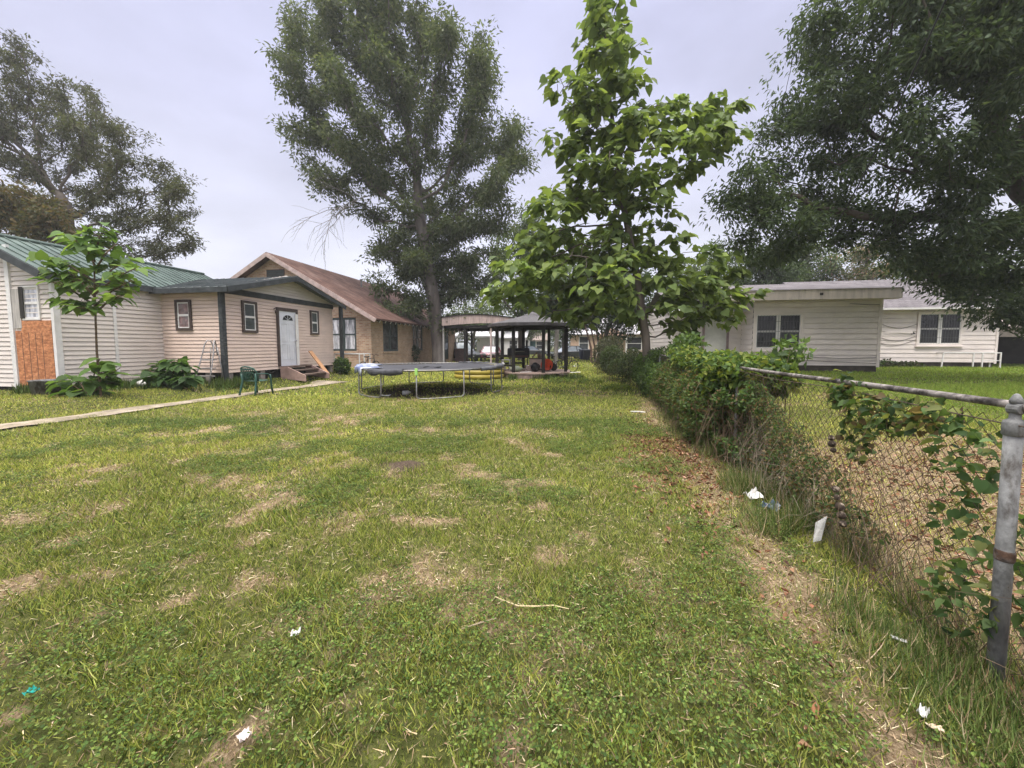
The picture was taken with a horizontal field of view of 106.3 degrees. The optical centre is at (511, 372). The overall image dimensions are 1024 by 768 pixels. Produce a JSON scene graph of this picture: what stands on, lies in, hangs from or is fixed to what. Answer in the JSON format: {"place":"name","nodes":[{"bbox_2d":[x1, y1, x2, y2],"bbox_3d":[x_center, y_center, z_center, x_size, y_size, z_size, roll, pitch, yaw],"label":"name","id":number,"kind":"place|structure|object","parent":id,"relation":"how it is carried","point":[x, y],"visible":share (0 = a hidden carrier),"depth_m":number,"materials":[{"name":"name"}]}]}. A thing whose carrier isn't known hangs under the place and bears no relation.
{"place":"outdoors","nodes":[
{"label":"outdoors","id":0,"kind":"place"},
{"bbox_2d":[0,380,345,428],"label":"path","id":1,"kind":"structure","parent":0,"point":[108,412],"depth_m":8.61,"materials":[{"name":"concrete"}]},
{"bbox_2d":[0,347,1023,767],"bbox_3d":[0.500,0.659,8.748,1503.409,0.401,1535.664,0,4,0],"label":"ground","id":2,"kind":"structure","parent":0,"point":[904,747],"depth_m":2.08,"materials":[{"name":"green plant"}]},
{"bbox_2d":[22,685,39,695],"bbox_3d":[-1.993,1.315,1.593,0.043,0.024,0.029,-1,4,-11],"label":"teal wrapper","id":3,"kind":"object","parent":2,"relation":"on","point":[33,688],"visible":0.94,"depth_m":1.59,"materials":[{"name":"plastic"}]},
{"bbox_2d":[0,169,87,245],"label":"brownish tree","id":4,"kind":"object","parent":2,"relation":"on","point":[25,215],"visible":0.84,"depth_m":19.01,"materials":[{"name":"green plant"}]},
{"bbox_2d":[27,379,65,395],"bbox_3d":[-11.860,0.368,9.800,0.660,0.380,0.650,0,4,0],"label":"washtub","id":5,"kind":"object","parent":2,"relation":"on","point":[36,387],"visible":0.71,"depth_m":9.57,"materials":[{"name":"metal"}]},
{"bbox_2d":[44,357,131,397],"bbox_3d":[-10.509,0.229,9.563,2.279,1.253,1.149,1,4,19],"label":"broadleaf plant","id":6,"kind":"object","parent":2,"relation":"on","point":[108,379],"visible":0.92,"depth_m":9.36,"materials":[{"name":"green plant"}]},
{"bbox_2d":[25,222,157,396],"bbox_3d":[-9.858,-1.530,9.258,3.137,4.257,1.484,1,4,8],"label":"catalpa sapling","id":7,"kind":"object","parent":2,"relation":"on","point":[92,249],"visible":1,"depth_m":9.07,"materials":[{"name":"green plant"}]},
{"bbox_2d":[0,28,206,265],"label":"spreading tree","id":8,"kind":"object","parent":2,"relation":"on","point":[66,126],"visible":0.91,"depth_m":23.89,"materials":[{"name":"green plant"}]},
{"bbox_2d":[0,233,211,389],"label":"metal roof house","id":9,"kind":"structure","parent":2,"relation":"on","point":[38,340],"depth_m":10.66,"materials":[{"name":"beige"}]},
{"bbox_2d":[19,285,41,319],"bbox_3d":[-12.890,-1.872,10.290,0.610,0.910,0.050,1,4,10],"label":"window","id":10,"kind":"structure","parent":9,"relation":"in","point":[31,304],"depth_m":10.29,"materials":[{"name":"white glass"}]},
{"bbox_2d":[130,356,203,389],"bbox_3d":[-9.916,0.144,11.322,1.858,1.274,1.195,0,4,0],"label":"broadleaf plant","id":11,"kind":"object","parent":2,"relation":"on","point":[173,376],"visible":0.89,"depth_m":11.12,"materials":[{"name":"green plant"}]},
{"bbox_2d":[195,340,223,384],"bbox_3d":[-9.635,-0.326,12.175,0.618,1.443,0.613,1,4,10],"label":"step ladder","id":12,"kind":"object","parent":2,"relation":"on","point":[212,359],"visible":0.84,"depth_m":12.17,"materials":[{"name":"grey metal"}]},
{"bbox_2d":[236,726,251,742],"bbox_3d":[-0.968,1.303,1.387,0.044,0.023,0.041,3,5,38],"label":"pale scrap","id":13,"kind":"object","parent":2,"relation":"on","point":[243,735],"visible":0.98,"depth_m":1.39,"materials":[{"name":"white paper"}]},
{"bbox_2d":[148,276,346,381],"bbox_3d":[-10.800,-1.692,15.535,5.011,4.280,6.282,1,4,10],"label":"pink annex","id":14,"kind":"object","parent":2,"relation":"on","point":[271,325],"visible":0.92,"depth_m":13.45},
{"bbox_2d":[174,299,192,330],"bbox_3d":[-10.838,-1.900,12.667,0.620,1.010,0.050,1,4,10],"label":"window","id":15,"kind":"structure","parent":14,"relation":"in","point":[183,308],"depth_m":12.66,"materials":[{"name":"clear glass"}]},
{"bbox_2d":[241,300,258,332],"bbox_3d":[-9.105,-1.937,13.337,0.050,1.090,0.630,1,4,10],"label":"window","id":16,"kind":"structure","parent":14,"relation":"in","point":[249,311],"depth_m":13.33,"materials":[{"name":"white paint"}]},
{"bbox_2d":[279,311,296,365],"bbox_3d":[-8.787,-1.341,15.115,0.093,2.119,0.900,1,4,10],"label":"door","id":17,"kind":"structure","parent":14,"relation":"in","point":[288,340],"depth_m":15.09,"materials":[{"name":"white paint"}]},
{"bbox_2d":[309,310,319,334],"bbox_3d":[-8.546,-2.170,16.622,0.050,1.030,0.530,1,4,10],"label":"window","id":18,"kind":"structure","parent":14,"relation":"in","point":[314,315],"depth_m":16.62,"materials":[{"name":"white paint"}]},
{"bbox_2d":[238,366,273,395],"bbox_3d":[-7.364,0.223,11.032,0.630,0.870,0.651,1,4,14],"label":"garden chair","id":19,"kind":"object","parent":2,"relation":"on","point":[245,376],"visible":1,"depth_m":10.83,"materials":[{"name":"green plastic"}]},
{"bbox_2d":[290,627,300,635],"bbox_3d":[-1.056,1.262,1.873,0.041,0.026,0.036,-1,4,-11],"label":"paper ball","id":20,"kind":"object","parent":2,"relation":"on","point":[295,631],"visible":0.91,"depth_m":1.87,"materials":[{"name":"white paper"}]},
{"bbox_2d":[6,372,585,395],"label":"tall grass","id":21,"kind":"structure","parent":2,"relation":"on","point":[219,382],"depth_m":12.04,"materials":[{"name":"green plant"}]},
{"bbox_2d":[280,365,328,380],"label":"wooden steps","id":22,"kind":"structure","parent":2,"relation":"on","point":[291,373],"depth_m":14.69,"materials":[{"name":"brown wood"}]},
{"bbox_2d":[308,351,329,374],"bbox_3d":[-8.098,-0.415,16.130,0.789,1.029,0.223,0,4,2],"label":"plank","id":23,"kind":"object","parent":22,"relation":"on","point":[317,360],"visible":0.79,"depth_m":16.10,"materials":[{"name":"brown wood"}]},
{"bbox_2d":[332,356,351,373],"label":"dark shrub","id":24,"kind":"object","parent":2,"relation":"on","point":[341,366],"visible":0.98,"depth_m":17.43,"materials":[{"name":"green plant"}]},
{"bbox_2d":[231,252,460,367],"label":"brick house","id":25,"kind":"structure","parent":2,"relation":"on","point":[370,326],"depth_m":22.35,"materials":[{"name":"brown brick"}]},
{"bbox_2d":[332,318,356,350],"bbox_3d":[-9.483,-2.164,21.630,1.600,1.860,0.050,1,4,10],"label":"window","id":26,"kind":"structure","parent":25,"relation":"in","point":[349,324],"depth_m":21.60,"materials":[{"name":"white glass"}]},
{"bbox_2d":[383,321,397,351],"bbox_3d":[-7.476,-2.271,23.564,0.050,1.900,1.920,1,4,10],"label":"window","id":27,"kind":"structure","parent":25,"relation":"in","point":[390,331],"depth_m":23.56,"materials":[{"name":"grey glass"}]},
{"bbox_2d":[412,325,422,349],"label":"window","id":28,"kind":"structure","parent":25,"relation":"in","point":[417,331],"depth_m":27.55,"materials":[{"name":"grey glass"}]},
{"bbox_2d":[444,332,447,358],"bbox_3d":[-5.815,-2.370,33.455,0.045,2.400,1.400,1,4,10],"label":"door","id":29,"kind":"structure","parent":25,"relation":"in","point":[446,337],"depth_m":33.69,"materials":[{"name":"grey glass"}]},
{"bbox_2d":[334,353,370,371],"bbox_3d":[-7.799,-0.507,18.732,1.645,0.906,0.550,1,4,10],"label":"rail stand","id":30,"kind":"object","parent":2,"relation":"on","point":[359,356],"visible":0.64,"depth_m":18.43,"materials":[{"name":"white paint"}]},
{"bbox_2d":[254,0,540,361],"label":"pecan tree","id":31,"kind":"object","parent":2,"relation":"on","point":[369,61],"visible":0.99,"depth_m":25.07,"materials":[{"name":"green plant"}]},
{"bbox_2d":[411,345,421,362],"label":"dark shrub","id":32,"kind":"object","parent":2,"relation":"on","point":[414,348],"visible":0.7,"depth_m":26.66,"materials":[{"name":"green plant"}]},
{"bbox_2d":[354,361,503,399],"bbox_3d":[-2.624,0.128,12.630,4.735,0.881,4.643,0,4,0],"label":"trampoline","id":33,"kind":"object","parent":2,"relation":"on","point":[383,369],"visible":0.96,"depth_m":11.71,"materials":[{"name":"metal"}]},
{"bbox_2d":[455,348,469,361],"bbox_3d":[-3.643,-1.155,28.001,1.016,1.250,0.792,1,4,10],"label":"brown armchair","id":34,"kind":"object","parent":2,"relation":"on","point":[459,354],"visible":0.77,"depth_m":27.73,"materials":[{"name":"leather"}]},
{"bbox_2d":[454,342,480,360],"bbox_3d":[-4.858,-2.022,36.445,2.180,1.773,4.832,-3,5,-33],"label":"parked car","id":35,"kind":"object","parent":2,"relation":"on","point":[476,355],"visible":0.3,"depth_m":35.55,"materials":[{"name":"paint"}]},
{"bbox_2d":[445,297,510,348],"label":"leafy tree","id":36,"kind":"object","parent":2,"relation":"on","point":[481,310],"visible":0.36,"depth_m":51.18,"materials":[{"name":"green plant"}]},
{"bbox_2d":[461,618,495,628],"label":"fallen twig","id":37,"kind":"object","parent":2,"relation":"on","point":[477,623],"visible":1,"depth_m":1.93,"materials":[{"name":"beige wood"}]},
{"bbox_2d":[454,364,503,379],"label":"paddling pool","id":38,"kind":"structure","parent":2,"relation":"on","point":[479,375],"depth_m":16.19,"materials":[{"name":"yellow plastic"}]},
{"bbox_2d":[442,314,526,362],"bbox_3d":[-1.771,-2.264,28.724,5.000,3.750,6.250,1,4,10],"label":"carport","id":39,"kind":"object","parent":2,"relation":"on","point":[472,318],"visible":0.74,"depth_m":25.82,"materials":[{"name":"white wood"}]},
{"bbox_2d":[479,346,500,360],"bbox_3d":[-2.029,-1.917,37.454,2.060,1.423,4.632,0,4,3],"label":"parked car","id":40,"kind":"object","parent":2,"relation":"on","point":[485,353],"visible":0.64,"depth_m":36.40,"materials":[{"name":"paint"}]},
{"bbox_2d":[455,330,532,354],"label":"grey roof house","id":41,"kind":"structure","parent":2,"relation":"on","point":[483,337],"depth_m":59.10,"materials":[{"name":"white"}]},
{"bbox_2d":[509,340,517,347],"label":"window","id":42,"kind":"structure","parent":41,"relation":"in","point":[510,341],"depth_m":58.81,"materials":[{"name":"white paint"}]},
{"bbox_2d":[0,382,1023,438],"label":"grass","id":43,"kind":"structure","parent":2,"relation":"on","point":[1007,391],"depth_m":8.23,"materials":[{"name":"green plant"}]},
{"bbox_2d":[0,413,1023,767],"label":"clover","id":44,"kind":"object","parent":2,"relation":"on","point":[262,423],"visible":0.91,"depth_m":1.76,"materials":[{"name":"green plant"}]},
{"bbox_2d":[0,391,1023,767],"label":"dry thatch","id":45,"kind":"object","parent":2,"relation":"on","point":[512,569],"visible":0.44,"depth_m":2.56,"materials":[{"name":"beige plant"}]},
{"bbox_2d":[484,199,568,359],"bbox_3d":[1.375,-8.560,36.770,8.852,15.076,7.516,0,4,0],"label":"leafy tree","id":46,"kind":"object","parent":2,"relation":"on","point":[524,226],"visible":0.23,"depth_m":36.52,"materials":[{"name":"green plant"}]},
{"bbox_2d":[504,313,553,340],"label":"leafy tree","id":47,"kind":"object","parent":2,"relation":"on","point":[532,333],"visible":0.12,"depth_m":60.85,"materials":[{"name":"green plant"}]},
{"bbox_2d":[488,312,573,378],"bbox_3d":[0.980,-1.329,18.302,4.003,3.150,4.003,1,4,10],"label":"gazebo","id":48,"kind":"object","parent":2,"relation":"on","point":[530,321],"visible":0.63,"depth_m":17.27,"materials":[{"name":"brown wood"}]},
{"bbox_2d":[509,366,522,371],"bbox_3d":[0.195,-0.187,17.403,0.638,0.277,0.397,0,4,0],"label":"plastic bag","id":49,"kind":"object","parent":48,"relation":"on","point":[517,368],"visible":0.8,"depth_m":17.27,"materials":[{"name":"white plastic"}]},
{"bbox_2d":[507,340,529,364],"bbox_3d":[0.315,-0.874,18.823,1.100,1.452,0.778,0,4,4],"label":"barrel smoker","id":50,"kind":"object","parent":48,"relation":"on","point":[522,352],"visible":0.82,"depth_m":18.73,"materials":[{"name":"black metal"}]},
{"bbox_2d":[539,359,556,370],"bbox_3d":[1.559,-0.365,17.528,1.002,0.556,0.467,1,4,11],"label":"wheelbarrow","id":51,"kind":"object","parent":48,"relation":"on","point":[550,365],"visible":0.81,"depth_m":17.53,"materials":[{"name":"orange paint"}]},
{"bbox_2d":[496,597,568,608],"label":"fallen twig","id":52,"kind":"object","parent":2,"relation":"on","point":[529,605],"visible":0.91,"depth_m":2.06,"materials":[{"name":"beige wood"}]},
{"bbox_2d":[530,333,546,350],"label":"white house","id":53,"kind":"structure","parent":2,"relation":"on","point":[537,343],"depth_m":65.78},
{"bbox_2d":[536,341,541,348],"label":"window","id":54,"kind":"structure","parent":53,"relation":"in","point":[538,343],"depth_m":65.77,"materials":[{"name":"grey glass"}]},
{"bbox_2d":[526,274,584,368],"bbox_3d":[2.401,-3.252,24.003,4.093,6.294,3.434,0,4,0],"label":"grey trunk tree","id":55,"kind":"object","parent":2,"relation":"on","point":[549,305],"visible":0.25,"depth_m":23.60,"materials":[{"name":"green plant"}]},
{"bbox_2d":[548,377,572,383],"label":"weed clump","id":56,"kind":"object","parent":2,"relation":"on","point":[567,379],"visible":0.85,"depth_m":14.94,"materials":[{"name":"green plant"}]},
{"bbox_2d":[546,346,581,358],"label":"parked car","id":57,"kind":"object","parent":2,"relation":"on","point":[573,350],"visible":0.39,"depth_m":40.23,"materials":[{"name":"paint"}]},
{"bbox_2d":[554,355,577,371],"bbox_3d":[2.895,-0.487,20.556,1.700,1.001,0.566,-2,13,-29],"label":"bicycle","id":58,"kind":"object","parent":2,"relation":"on","point":[568,363],"visible":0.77,"depth_m":20.65,"materials":[{"name":"metal"}]},
{"bbox_2d":[537,243,607,360],"bbox_3d":[6.141,-6.575,36.425,8.351,11.170,8.186,-3,5,-32],"label":"leafy tree","id":59,"kind":"object","parent":2,"relation":"on","point":[572,331],"visible":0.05,"depth_m":35.20,"materials":[{"name":"green plant"}]},
{"bbox_2d":[578,349,583,359],"bbox_3d":[7.086,-1.828,38.501,0.680,1.099,0.867,0,4,-6],"label":"wheelie bin","id":60,"kind":"object","parent":2,"relation":"on","point":[581,356],"visible":0.51,"depth_m":38.17,"materials":[{"name":"plastic"}]},
{"bbox_2d":[583,349,589,359],"bbox_3d":[7.298,-1.756,37.504,0.680,1.099,0.867,0,4,6],"label":"wheelie bin","id":61,"kind":"object","parent":2,"relation":"on","point":[586,353],"visible":0.9,"depth_m":37.14,"materials":[{"name":"plastic"}]},
{"bbox_2d":[576,376,604,383],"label":"weed clump","id":62,"kind":"object","parent":2,"relation":"on","point":[588,380],"visible":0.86,"depth_m":14.64,"materials":[{"name":"green plant"}]},
{"bbox_2d":[447,311,741,350],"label":"treeline","id":63,"kind":"object","parent":2,"relation":"on","point":[552,337],"depth_m":86.71,"materials":[{"name":"green plant"}]},
{"bbox_2d":[568,318,641,356],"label":"tan house","id":64,"kind":"structure","parent":2,"relation":"on","point":[582,342],"depth_m":46.06,"materials":[{"name":"white paint"}]},
{"bbox_2d":[579,336,588,348],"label":"window","id":65,"kind":"structure","parent":64,"relation":"in","point":[583,340],"depth_m":46.40,"materials":[{"name":"grey glass"}]},
{"bbox_2d":[627,337,641,349],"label":"window","id":66,"kind":"structure","parent":64,"relation":"in","point":[636,342],"depth_m":44.94,"materials":[{"name":"grey glass"}]},
{"bbox_2d":[591,335,623,373],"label":"dark shrub","id":67,"kind":"object","parent":2,"relation":"on","point":[604,342],"visible":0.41,"depth_m":20.50,"materials":[{"name":"green plant"}]},
{"bbox_2d":[567,247,656,361],"bbox_3d":[8.854,-5.692,31.669,8.298,10.225,6.482,0,4,0],"label":"leafy tree","id":68,"kind":"object","parent":2,"relation":"on","point":[605,328],"visible":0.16,"depth_m":32.28,"materials":[{"name":"green plant"}]},
{"bbox_2d":[601,382,632,390],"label":"weed clump","id":69,"kind":"object","parent":2,"relation":"on","point":[607,387],"visible":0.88,"depth_m":12.43,"materials":[{"name":"green plant"}]},
{"bbox_2d":[599,344,641,385],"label":"dark shrub","id":70,"kind":"object","parent":2,"relation":"on","point":[622,361],"visible":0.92,"depth_m":15.34,"materials":[{"name":"green plant"}]},
{"bbox_2d":[478,0,773,382],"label":"catalpa tree","id":71,"kind":"object","parent":2,"relation":"on","point":[710,125],"visible":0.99,"depth_m":10.79,"materials":[{"name":"green plant"}]},
{"bbox_2d":[630,346,667,400],"bbox_3d":[4.398,-0.052,11.501,1.489,1.517,4.520,1,4,10],"label":"vine thicket","id":72,"kind":"object","parent":2,"relation":"on","point":[641,374],"visible":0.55,"depth_m":10.96,"materials":[{"name":"green plant"}]},
{"bbox_2d":[636,274,683,307],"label":"leafy tree","id":73,"kind":"object","parent":2,"relation":"on","point":[667,287],"visible":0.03,"depth_m":38.41,"materials":[{"name":"green plant"}]},
{"bbox_2d":[649,362,740,457],"bbox_3d":[3.341,0.464,7.281,1.134,1.336,4.958,1,4,16],"label":"vine thicket","id":74,"kind":"object","parent":2,"relation":"on","point":[679,399],"visible":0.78,"depth_m":5.87,"materials":[{"name":"green plant"}]},
{"bbox_2d":[677,238,742,285],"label":"leafy tree","id":75,"kind":"object","parent":2,"relation":"on","point":[707,263],"visible":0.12,"depth_m":40.28,"materials":[{"name":"green plant"}]},
{"bbox_2d":[658,344,803,460],"bbox_3d":[3.181,0.240,6.546,1.122,1.543,4.713,1,4,11],"label":"vine thicket","id":76,"kind":"object","parent":2,"relation":"on","point":[712,365],"visible":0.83,"depth_m":4.89,"materials":[{"name":"green plant"}]},
{"bbox_2d":[694,374,781,475],"bbox_3d":[2.817,0.599,4.603,1.010,1.202,1.544,0,4,0],"label":"vine thicket","id":77,"kind":"object","parent":2,"relation":"on","point":[729,443],"visible":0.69,"depth_m":4.51,"materials":[{"name":"green plant"}]},
{"bbox_2d":[663,330,816,447],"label":"creeping weeds","id":78,"kind":"object","parent":2,"relation":"on","point":[693,339],"visible":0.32,"depth_m":5.36,"materials":[{"name":"green plant"}]},
{"bbox_2d":[743,487,763,498],"bbox_3d":[2.215,1.100,3.517,0.141,0.088,0.103,-1,4,-17],"label":"paper scrap","id":79,"kind":"object","parent":2,"relation":"on","point":[752,494],"visible":0.75,"depth_m":3.52,"materials":[{"name":"white paper"}]},
{"bbox_2d":[721,239,819,338],"bbox_3d":[18.991,-5.497,28.367,7.553,9.463,5.527,0,4,0],"label":"leafy tree","id":80,"kind":"object","parent":2,"relation":"on","point":[780,275],"visible":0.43,"depth_m":28.25,"materials":[{"name":"green plant"}]},
{"bbox_2d":[760,499,780,509],"bbox_3d":[2.238,1.139,3.336,0.146,0.097,0.129,4,6,44],"label":"plastic wrapper","id":81,"kind":"object","parent":2,"relation":"on","point":[769,504],"visible":0.51,"depth_m":3.33,"materials":[{"name":"plastic"}]},
{"bbox_2d":[584,402,1023,766],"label":"dry leaves","id":82,"kind":"object","parent":2,"relation":"on","point":[813,707],"visible":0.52,"depth_m":3.83,"materials":[{"name":"brown plant"}]},
{"bbox_2d":[813,516,826,541],"bbox_3d":[2.222,1.127,2.773,0.085,0.200,0.022,1,4,12],"label":"paper card","id":83,"kind":"object","parent":2,"relation":"on","point":[820,524],"visible":1,"depth_m":2.77,"materials":[{"name":"white paper"}]},
{"bbox_2d":[723,393,920,587],"bbox_3d":[2.475,0.871,3.367,0.807,1.236,2.229,0,4,6],"label":"vine thicket","id":84,"kind":"object","parent":2,"relation":"on","point":[788,473],"visible":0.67,"depth_m":3.31,"materials":[{"name":"green plant"}]},
{"bbox_2d":[784,240,860,281],"bbox_3d":[25.375,-6.538,32.684,6.268,10.926,6.411,4,6,43],"label":"leafy tree","id":85,"kind":"object","parent":2,"relation":"on","point":[822,270],"visible":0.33,"depth_m":32.35,"materials":[{"name":"green plant"}]},
{"bbox_2d":[630,350,1023,707],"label":"chain link fence","id":86,"kind":"object","parent":2,"relation":"on","point":[1004,548],"visible":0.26,"depth_m":1.69,"materials":[{"name":"metal"}]},
{"bbox_2d":[826,369,973,620],"bbox_3d":[2.226,0.654,2.341,0.489,1.310,1.044,3,5,35],"label":"rail vine","id":87,"kind":"object","parent":86,"relation":"attached to","point":[838,396],"visible":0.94,"depth_m":2.28,"materials":[{"name":"green plant"}]},
{"bbox_2d":[901,416,1023,696],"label":"post vine","id":88,"kind":"object","parent":86,"relation":"attached to","point":[957,566],"visible":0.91,"depth_m":1.73,"materials":[{"name":"green plant"}]},
{"bbox_2d":[648,279,1023,371],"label":"cream house","id":89,"kind":"structure","parent":2,"relation":"on","point":[861,325],"depth_m":17.53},
{"bbox_2d":[704,319,725,351],"bbox_3d":[9.575,-1.433,18.101,0.950,2.200,0.030,1,4,10],"label":"door","id":90,"kind":"structure","parent":89,"relation":"in","point":[714,336],"depth_m":18.07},
{"bbox_2d":[751,312,803,351],"bbox_3d":[11.443,-1.755,16.504,2.020,1.690,0.100,1,4,10],"label":"window","id":91,"kind":"structure","parent":89,"relation":"in","point":[766,325],"depth_m":16.53,"materials":[{"name":"beige glass"}]},
{"bbox_2d":[800,0,946,265],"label":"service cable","id":92,"kind":"object","parent":89,"relation":"attached to","point":[940,11],"visible":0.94,"depth_m":6.55,"materials":[{"name":"black plastic"}]},
{"bbox_2d":[914,311,964,346],"bbox_3d":[21.648,-2.202,19.410,2.060,1.770,0.100,1,4,10],"label":"window","id":93,"kind":"structure","parent":89,"relation":"in","point":[933,330],"depth_m":19.43,"materials":[{"name":"beige glass"}]},
{"bbox_2d":[651,406,1023,767],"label":"tall grass","id":94,"kind":"structure","parent":2,"relation":"on","point":[926,657],"depth_m":1.81,"materials":[{"name":"green plant"}]},
{"bbox_2d":[682,0,1023,340],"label":"overhanging tree","id":95,"kind":"object","parent":2,"relation":"on","point":[977,58],"visible":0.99,"depth_m":11.02,"materials":[{"name":"green plant"}]},
{"bbox_2d":[815,241,915,280],"bbox_3d":[28.791,-6.116,31.317,5.431,10.276,6.761,-2,4,-23],"label":"leafy tree","id":96,"kind":"object","parent":2,"relation":"on","point":[865,272],"visible":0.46,"depth_m":31.05,"materials":[{"name":"green plant"}]},
{"bbox_2d":[879,358,925,367],"bbox_3d":[19.172,-0.394,19.523,3.527,0.785,1.050,1,4,10],"label":"ivy patch","id":97,"kind":"object","parent":2,"relation":"on","point":[883,362],"visible":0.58,"depth_m":19.33,"materials":[{"name":"green plant"}]},
{"bbox_2d":[916,703,929,717],"bbox_3d":[1.581,1.298,1.477,0.045,0.032,0.032,-2,4,-23],"label":"paper shred","id":98,"kind":"object","parent":2,"relation":"on","point":[923,712],"visible":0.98,"depth_m":1.47,"materials":[{"name":"white paper"}]},
{"bbox_2d":[925,722,944,732],"bbox_3d":[1.572,1.315,1.427,0.050,0.017,0.022,2,5,29],"label":"cream shred","id":99,"kind":"object","parent":2,"relation":"on","point":[934,726],"visible":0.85,"depth_m":1.43,"materials":[{"name":"paper"}]},
{"bbox_2d":[936,352,1001,367],"bbox_3d":[22.731,-0.640,19.233,2.445,0.787,0.550,1,4,11],"label":"rail stand","id":100,"kind":"object","parent":2,"relation":"on","point":[999,360],"visible":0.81,"depth_m":18.92,"materials":[{"name":"white paint"}]},
{"bbox_2d":[0,414,1023,528],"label":"grass","id":101,"kind":"structure","parent":0,"point":[71,472],"depth_m":4.14,"materials":[{"name":"green plant"}]},
{"bbox_2d":[0,0,1023,344],"label":"sky","id":102,"kind":"structure","parent":0,"point":[189,74],"materials":[{"name":"white"}]},
{"bbox_2d":[531,362,539,371],"bbox_3d":[1.058,-0.264,17.354,0.376,0.438,0.378,-4,6,-43],"label":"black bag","id":103,"kind":"object","parent":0,"point":[535,367],"visible":0.98,"depth_m":17.23,"materials":[{"name":"plastic"}]},
{"bbox_2d":[528,352,545,370],"bbox_3d":[1.210,-0.550,18.216,0.800,0.886,0.560,1,4,10],"label":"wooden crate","id":104,"kind":"object","parent":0,"point":[538,360],"visible":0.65,"depth_m":18.00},
{"bbox_2d":[448,354,627,366],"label":"grass","id":105,"kind":"structure","parent":0,"point":[574,365],"depth_m":34.67,"materials":[{"name":"green plant"}]},
{"bbox_2d":[132,363,1023,396],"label":"grass","id":106,"kind":"structure","parent":0,"point":[975,372],"depth_m":14.02,"materials":[{"name":"green plant"}]},
{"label":"road","id":107,"kind":"structure","parent":0,"visible":0},
{"bbox_2d":[525,346,546,353],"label":"parked car","id":108,"kind":"object","parent":107,"relation":"on","point":[533,349],"visible":0.23,"depth_m":51.06,"materials":[{"name":"paint"}]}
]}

